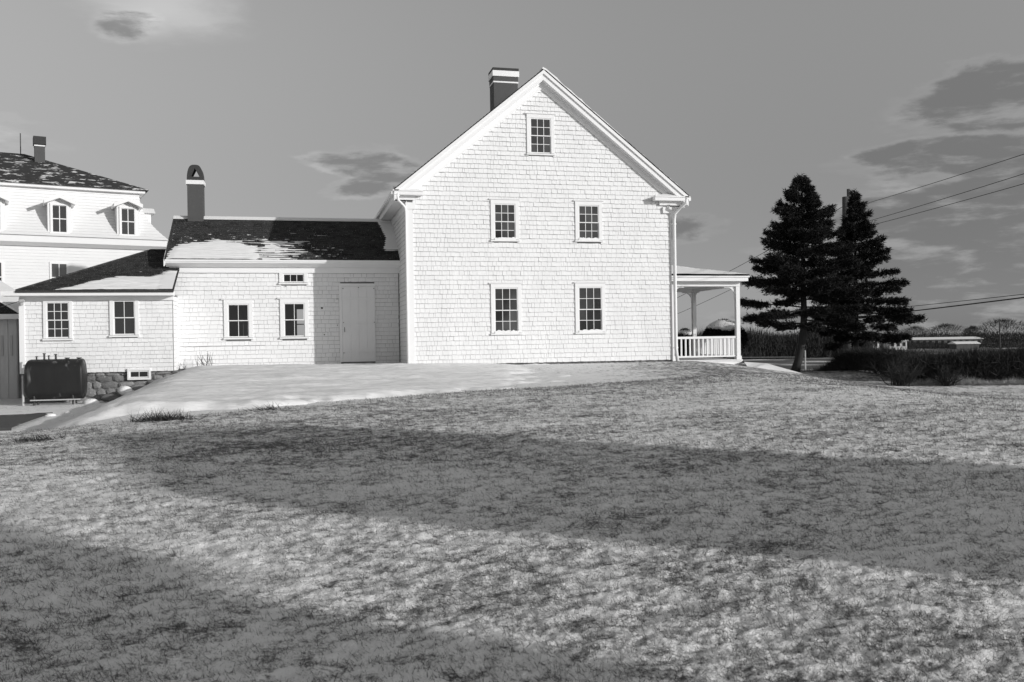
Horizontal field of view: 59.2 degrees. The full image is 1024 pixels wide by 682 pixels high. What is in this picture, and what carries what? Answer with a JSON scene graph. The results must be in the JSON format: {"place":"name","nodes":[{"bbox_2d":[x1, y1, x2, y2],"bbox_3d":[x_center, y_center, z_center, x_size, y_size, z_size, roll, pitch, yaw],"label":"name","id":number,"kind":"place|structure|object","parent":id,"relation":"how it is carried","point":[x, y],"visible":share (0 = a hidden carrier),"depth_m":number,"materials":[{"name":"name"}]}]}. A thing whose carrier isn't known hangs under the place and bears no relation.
{"place":"outdoors","nodes":[
{"label":"outdoors","id":0,"kind":"place"},
{"bbox_2d":[0,412,52,430],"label":"driveway","id":1,"kind":"structure","parent":0,"point":[8,422],"depth_m":23.17,"materials":[{"name":"grey asphalt"}]},
{"bbox_2d":[0,334,1023,681],"bbox_3d":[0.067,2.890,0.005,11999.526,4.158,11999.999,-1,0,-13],"label":"ground","id":2,"kind":"structure","parent":0,"point":[428,484],"depth_m":6.71,"materials":[{"name":"grey plant"}]},
{"bbox_2d":[0,281,22,398],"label":"grey outbuilding","id":3,"kind":"structure","parent":2,"relation":"on","point":[10,381],"depth_m":31.03,"materials":[{"name":"grey wood"}]},
{"bbox_2d":[1,431,71,442],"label":"grass tuft","id":4,"kind":"object","parent":2,"relation":"on","point":[32,440],"visible":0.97,"depth_m":12.41,"materials":[{"name":"plant"}]},
{"bbox_2d":[22,353,86,405],"bbox_3d":[-14.189,1.278,27.960,1.790,1.814,0.764,-1,0,-13],"label":"oil tank","id":5,"kind":"object","parent":2,"relation":"on","point":[48,379],"visible":0.93,"depth_m":27.70,"materials":[{"name":"black metal"}]},
{"bbox_2d":[0,133,167,288],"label":"mansard house","id":6,"kind":"structure","parent":2,"relation":"on","point":[56,220],"depth_m":48.06,"materials":[{"name":"white wood"}]},
{"bbox_2d":[0,261,3,281],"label":"window","id":7,"kind":"structure","parent":6,"relation":"in","point":[1,262],"depth_m":46.10,"materials":[{"name":"white paint"}]},
{"bbox_2d":[49,262,68,278],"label":"window","id":8,"kind":"structure","parent":6,"relation":"in","point":[57,269],"depth_m":47.40,"materials":[{"name":"white paint"}]},
{"bbox_2d":[0,249,179,402],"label":"hip roofed annex","id":9,"kind":"object","parent":2,"relation":"on","point":[114,324],"visible":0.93,"depth_m":29.10,"materials":[{"name":"white paint"}]},
{"bbox_2d":[42,298,72,340],"bbox_3d":[-14.485,-0.703,28.744,0.889,1.367,0.140,-1,0,-13],"label":"window","id":10,"kind":"structure","parent":9,"relation":"in","point":[53,329],"depth_m":28.75,"materials":[{"name":"white paint"}]},
{"bbox_2d":[108,296,139,336],"bbox_3d":[-12.564,-0.804,29.202,0.918,1.355,0.140,-1,0,-13],"label":"window","id":11,"kind":"structure","parent":9,"relation":"in","point":[124,316],"depth_m":29.21,"materials":[{"name":"white paint"}]},
{"bbox_2d":[127,368,150,379],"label":"window","id":12,"kind":"structure","parent":9,"relation":"in","point":[132,374],"depth_m":29.26,"materials":[{"name":"white paint"}]},
{"bbox_2d":[82,398,99,403],"bbox_3d":[-13.145,1.935,28.122,0.524,0.290,0.381,-1,0,-13],"label":"snow heap","id":13,"kind":"object","parent":2,"relation":"on","point":[90,401],"visible":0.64,"depth_m":28.00,"materials":[{"name":"white snow"}]},
{"bbox_2d":[99,394,119,401],"bbox_3d":[-12.717,1.796,28.517,0.657,0.287,0.395,-1,0,-13],"label":"foundation rock","id":14,"kind":"object","parent":2,"relation":"on","point":[107,397],"visible":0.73,"depth_m":28.37,"materials":[{"name":"stone"}]},
{"bbox_2d":[117,386,134,394],"bbox_3d":[-12.231,1.576,28.540,0.435,0.347,0.442,-1,0,41],"label":"snow covered rock","id":15,"kind":"object","parent":2,"relation":"on","point":[122,390],"visible":0.73,"depth_m":28.40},
{"bbox_2d":[130,384,145,389],"bbox_3d":[-11.880,1.494,28.708,0.577,0.274,0.474,-1,0,18],"label":"foundation rock","id":16,"kind":"object","parent":2,"relation":"on","point":[136,386],"visible":0.56,"depth_m":28.54,"materials":[{"name":"stone"}]},
{"bbox_2d":[122,407,213,422],"bbox_3d":[-5.559,1.163,14.676,1.338,0.294,0.925,-1,0,2],"label":"grass tuft","id":17,"kind":"object","parent":2,"relation":"on","point":[160,417],"visible":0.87,"depth_m":14.55,"materials":[{"name":"plant"}]},
{"bbox_2d":[196,351,212,365],"bbox_3d":[-10.362,0.708,30.345,0.587,0.723,0.340,-1,0,-13],"label":"dry plant","id":18,"kind":"object","parent":2,"relation":"on","point":[204,359],"visible":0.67,"depth_m":30.36,"materials":[{"name":"plant"}]},
{"bbox_2d":[243,402,290,410],"bbox_3d":[-4.390,1.145,16.097,0.606,0.196,0.672,-1,0,28],"label":"grass tuft","id":19,"kind":"object","parent":2,"relation":"on","point":[273,408],"visible":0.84,"depth_m":16.11,"materials":[{"name":"plant"}]},
{"bbox_2d":[163,165,400,370],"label":"kitchen wing","id":20,"kind":"structure","parent":2,"relation":"on","point":[245,288],"depth_m":31.82,"materials":[{"name":"white wood"}]},
{"bbox_2d":[221,298,254,339],"bbox_3d":[-9.465,-0.764,31.173,1.135,1.413,0.140,-1,0,-13],"label":"window","id":21,"kind":"structure","parent":20,"relation":"in","point":[235,301],"depth_m":31.17,"materials":[{"name":"white paint"}]},
{"bbox_2d":[277,297,310,338],"bbox_3d":[-7.633,-0.803,31.610,1.145,1.442,0.140,-1,0,-13],"label":"window","id":22,"kind":"structure","parent":20,"relation":"in","point":[283,301],"depth_m":31.58,"materials":[{"name":"white paint"}]},
{"bbox_2d":[279,273,308,283],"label":"window","id":23,"kind":"structure","parent":20,"relation":"in","point":[281,275],"depth_m":31.59,"materials":[{"name":"white paint"}]},
{"bbox_2d":[339,283,375,361],"bbox_3d":[-5.490,-0.655,32.074,1.274,2.786,0.158,-1,0,-13],"label":"boarded door","id":24,"kind":"structure","parent":20,"relation":"in","point":[356,300],"depth_m":32.05,"materials":[{"name":"white paint"}]},
{"bbox_2d":[36,362,569,430],"bbox_3d":[-3.079,1.544,22.519,23.600,1.796,20.250,-1,0,-13],"label":"snow drift","id":25,"kind":"object","parent":2,"relation":"on","point":[210,387],"visible":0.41,"depth_m":21.28,"materials":[{"name":"white snow"}]},
{"bbox_2d":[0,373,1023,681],"bbox_3d":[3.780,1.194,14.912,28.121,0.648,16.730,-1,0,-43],"label":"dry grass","id":26,"kind":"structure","parent":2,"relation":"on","point":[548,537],"depth_m":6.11,"materials":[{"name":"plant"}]},
{"bbox_2d":[374,67,690,364],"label":"gabled house","id":27,"kind":"structure","parent":2,"relation":"on","point":[530,219],"depth_m":31.12,"materials":[{"name":"white paint"}]},
{"bbox_2d":[489,198,520,241],"bbox_3d":[-0.246,-4.135,30.812,1.101,1.466,0.140,-1,0,-13],"label":"window","id":28,"kind":"structure","parent":27,"relation":"in","point":[504,212],"depth_m":30.81,"materials":[{"name":"white paint"}]},
{"bbox_2d":[489,283,522,334],"bbox_3d":[-0.196,-1.104,30.812,1.184,1.788,0.140,-1,0,-13],"label":"window","id":29,"kind":"structure","parent":27,"relation":"in","point":[507,320],"depth_m":30.81,"materials":[{"name":"white paint"}]},
{"bbox_2d":[525,112,555,155],"bbox_3d":[0.986,-7.140,31.117,1.104,1.457,0.140,-1,0,-13],"label":"window","id":30,"kind":"structure","parent":27,"relation":"in","point":[536,145],"depth_m":31.12,"materials":[{"name":"white paint"}]},
{"bbox_2d":[573,200,603,241],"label":"window","id":31,"kind":"structure","parent":27,"relation":"in","point":[588,220],"depth_m":31.51,"materials":[{"name":"white paint"}]},
{"bbox_2d":[573,282,606,333],"bbox_3d":[2.737,-1.160,31.511,1.215,1.814,0.140,-1,0,-13],"label":"window","id":32,"kind":"structure","parent":27,"relation":"in","point":[589,320],"depth_m":31.51,"materials":[{"name":"white paint"}]},
{"bbox_2d":[671,265,749,364],"bbox_3d":[6.672,-0.928,34.910,3.188,4.110,4.720,-1,0,-13],"label":"open porch","id":33,"kind":"object","parent":27,"relation":"attached to","point":[693,281],"visible":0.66,"depth_m":33.18,"materials":[{"name":"white paint"}]},
{"bbox_2d":[678,328,691,355],"bbox_3d":[7.771,0.334,40.410,1.264,1.926,1.657,-1,0,-13],"label":"round shrub","id":34,"kind":"object","parent":2,"relation":"on","point":[684,332],"visible":0.37,"depth_m":39.94,"materials":[{"name":"grey plant"}]},
{"bbox_2d":[702,318,747,358],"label":"round shrub","id":35,"kind":"object","parent":2,"relation":"on","point":[722,327],"visible":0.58,"depth_m":40.25,"materials":[{"name":"grey plant"}]},
{"bbox_2d":[698,357,794,357],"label":"fence rail","id":36,"kind":"object","parent":2,"relation":"on","point":[748,357],"visible":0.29,"depth_m":86.54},
{"bbox_2d":[742,362,798,372],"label":"snow bank","id":37,"kind":"structure","parent":2,"relation":"on","point":[763,365],"depth_m":33.11,"materials":[{"name":"white snow"}]},
{"bbox_2d":[697,326,873,359],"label":"brush","id":38,"kind":"object","parent":2,"relation":"on","point":[814,345],"visible":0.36,"depth_m":125.83,"materials":[{"name":"black plant"}]},
{"bbox_2d":[804,350,805,368],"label":"fence post","id":39,"kind":"object","parent":2,"relation":"on","point":[805,358],"visible":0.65,"depth_m":74.95,"materials":[{"name":"grey wood"}]},
{"bbox_2d":[740,173,874,371],"bbox_3d":[11.492,-2.711,36.091,5.005,8.195,5.314,-1,0,-13],"label":"spruce tree","id":40,"kind":"object","parent":2,"relation":"on","point":[789,267],"visible":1,"depth_m":35.42,"materials":[{"name":"black plant"}]},
{"bbox_2d":[842,189,851,352],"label":"utility pole","id":41,"kind":"object","parent":2,"relation":"on","point":[844,202],"visible":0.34,"depth_m":47.88,"materials":[{"name":"grey wood"}]},
{"bbox_2d":[869,154,1023,202],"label":"overhead wire","id":42,"kind":"object","parent":41,"relation":"attached to","point":[953,176],"visible":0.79,"depth_m":35.35,"materials":[{"name":"black metal"}]},
{"bbox_2d":[870,174,1022,220],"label":"overhead wire","id":43,"kind":"object","parent":41,"relation":"attached to","point":[953,195],"visible":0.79,"depth_m":35.37,"materials":[{"name":"black metal"}]},
{"bbox_2d":[871,297,1023,315],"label":"overhead wire","id":44,"kind":"object","parent":41,"relation":"attached to","point":[969,304],"visible":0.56,"depth_m":34.00,"materials":[{"name":"black metal"}]},
{"bbox_2d":[877,183,1023,223],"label":"overhead wire","id":45,"kind":"object","parent":41,"relation":"attached to","point":[953,203],"visible":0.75,"depth_m":35.15,"materials":[{"name":"black metal"}]},
{"bbox_2d":[907,294,1023,306],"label":"overhead wire","id":46,"kind":"object","parent":41,"relation":"attached to","point":[968,300],"visible":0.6,"depth_m":33.85,"materials":[{"name":"black metal"}]},
{"bbox_2d":[783,342,932,376],"bbox_3d":[14.780,1.384,41.671,2.221,2.860,25.370,-1,0,5],"label":"hedge","id":47,"kind":"object","parent":2,"relation":"on","point":[856,358],"visible":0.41,"depth_m":34.58,"materials":[{"name":"black plant"}]},
{"bbox_2d":[810,189,927,369],"bbox_3d":[15.184,-2.580,39.300,4.820,8.072,4.917,-1,0,-13],"label":"spruce tree","id":48,"kind":"object","parent":2,"relation":"on","point":[857,225],"visible":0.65,"depth_m":38.37,"materials":[{"name":"black plant"}]},
{"bbox_2d":[884,340,908,349],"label":"distant house","id":49,"kind":"structure","parent":2,"relation":"on","point":[903,344],"depth_m":215.00,"materials":[{"name":"white paint"}]},
{"bbox_2d":[864,354,931,386],"bbox_3d":[11.351,0.881,26.328,1.649,1.083,1.625,-1,0,-13],"label":"bare bush","id":50,"kind":"object","parent":2,"relation":"on","point":[899,378],"visible":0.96,"depth_m":26.21,"materials":[{"name":"black plant"}]},
{"bbox_2d":[896,325,934,336],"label":"bare tree","id":51,"kind":"object","parent":2,"relation":"on","point":[915,330],"visible":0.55,"depth_m":289.27,"materials":[{"name":"plant"}]},
{"bbox_2d":[923,361,967,385],"bbox_3d":[12.595,0.967,26.239,1.435,0.865,1.083,-1,0,28],"label":"bare bush","id":52,"kind":"object","parent":2,"relation":"on","point":[945,382],"visible":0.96,"depth_m":26.18,"materials":[{"name":"black plant"}]},
{"bbox_2d":[907,337,983,346],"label":"long building","id":53,"kind":"structure","parent":2,"relation":"on","point":[936,340],"depth_m":250.00,"materials":[{"name":"white paint"}]},
{"bbox_2d":[925,323,970,336],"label":"bare tree","id":54,"kind":"object","parent":2,"relation":"on","point":[945,325],"visible":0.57,"depth_m":299.40,"materials":[{"name":"grey plant"}]},
{"bbox_2d":[879,340,1023,349],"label":"brush","id":55,"kind":"object","parent":2,"relation":"on","point":[987,344],"visible":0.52,"depth_m":226.37,"materials":[{"name":"black plant"}]},
{"bbox_2d":[879,330,1023,343],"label":"brush","id":56,"kind":"object","parent":2,"relation":"on","point":[997,335],"visible":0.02,"depth_m":438.99,"materials":[{"name":"plant"}]},
{"bbox_2d":[898,341,1023,385],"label":"hedge","id":57,"kind":"object","parent":2,"relation":"on","point":[990,366],"visible":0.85,"depth_m":26.54,"materials":[{"name":"plant"}]},
{"bbox_2d":[948,341,980,348],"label":"shed","id":58,"kind":"structure","parent":2,"relation":"on","point":[959,344],"depth_m":215.00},
{"bbox_2d":[961,325,986,340],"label":"bare tree","id":59,"kind":"object","parent":2,"relation":"on","point":[973,333],"visible":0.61,"depth_m":279.50,"materials":[{"name":"grey plant"}]},
{"bbox_2d":[966,316,1023,347],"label":"bare tree","id":60,"kind":"object","parent":2,"relation":"on","point":[1004,321],"visible":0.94,"depth_m":229.55,"materials":[{"name":"plant"}]},
{"bbox_2d":[999,320,1000,349],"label":"distant utility pole","id":61,"kind":"object","parent":2,"relation":"on","point":[999,336],"visible":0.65,"depth_m":189.92,"materials":[{"name":"grey wood"}]},
{"bbox_2d":[0,0,1023,336],"label":"sky","id":62,"kind":"structure","parent":0,"point":[284,108],"materials":[{"name":"grey"}]}
]}

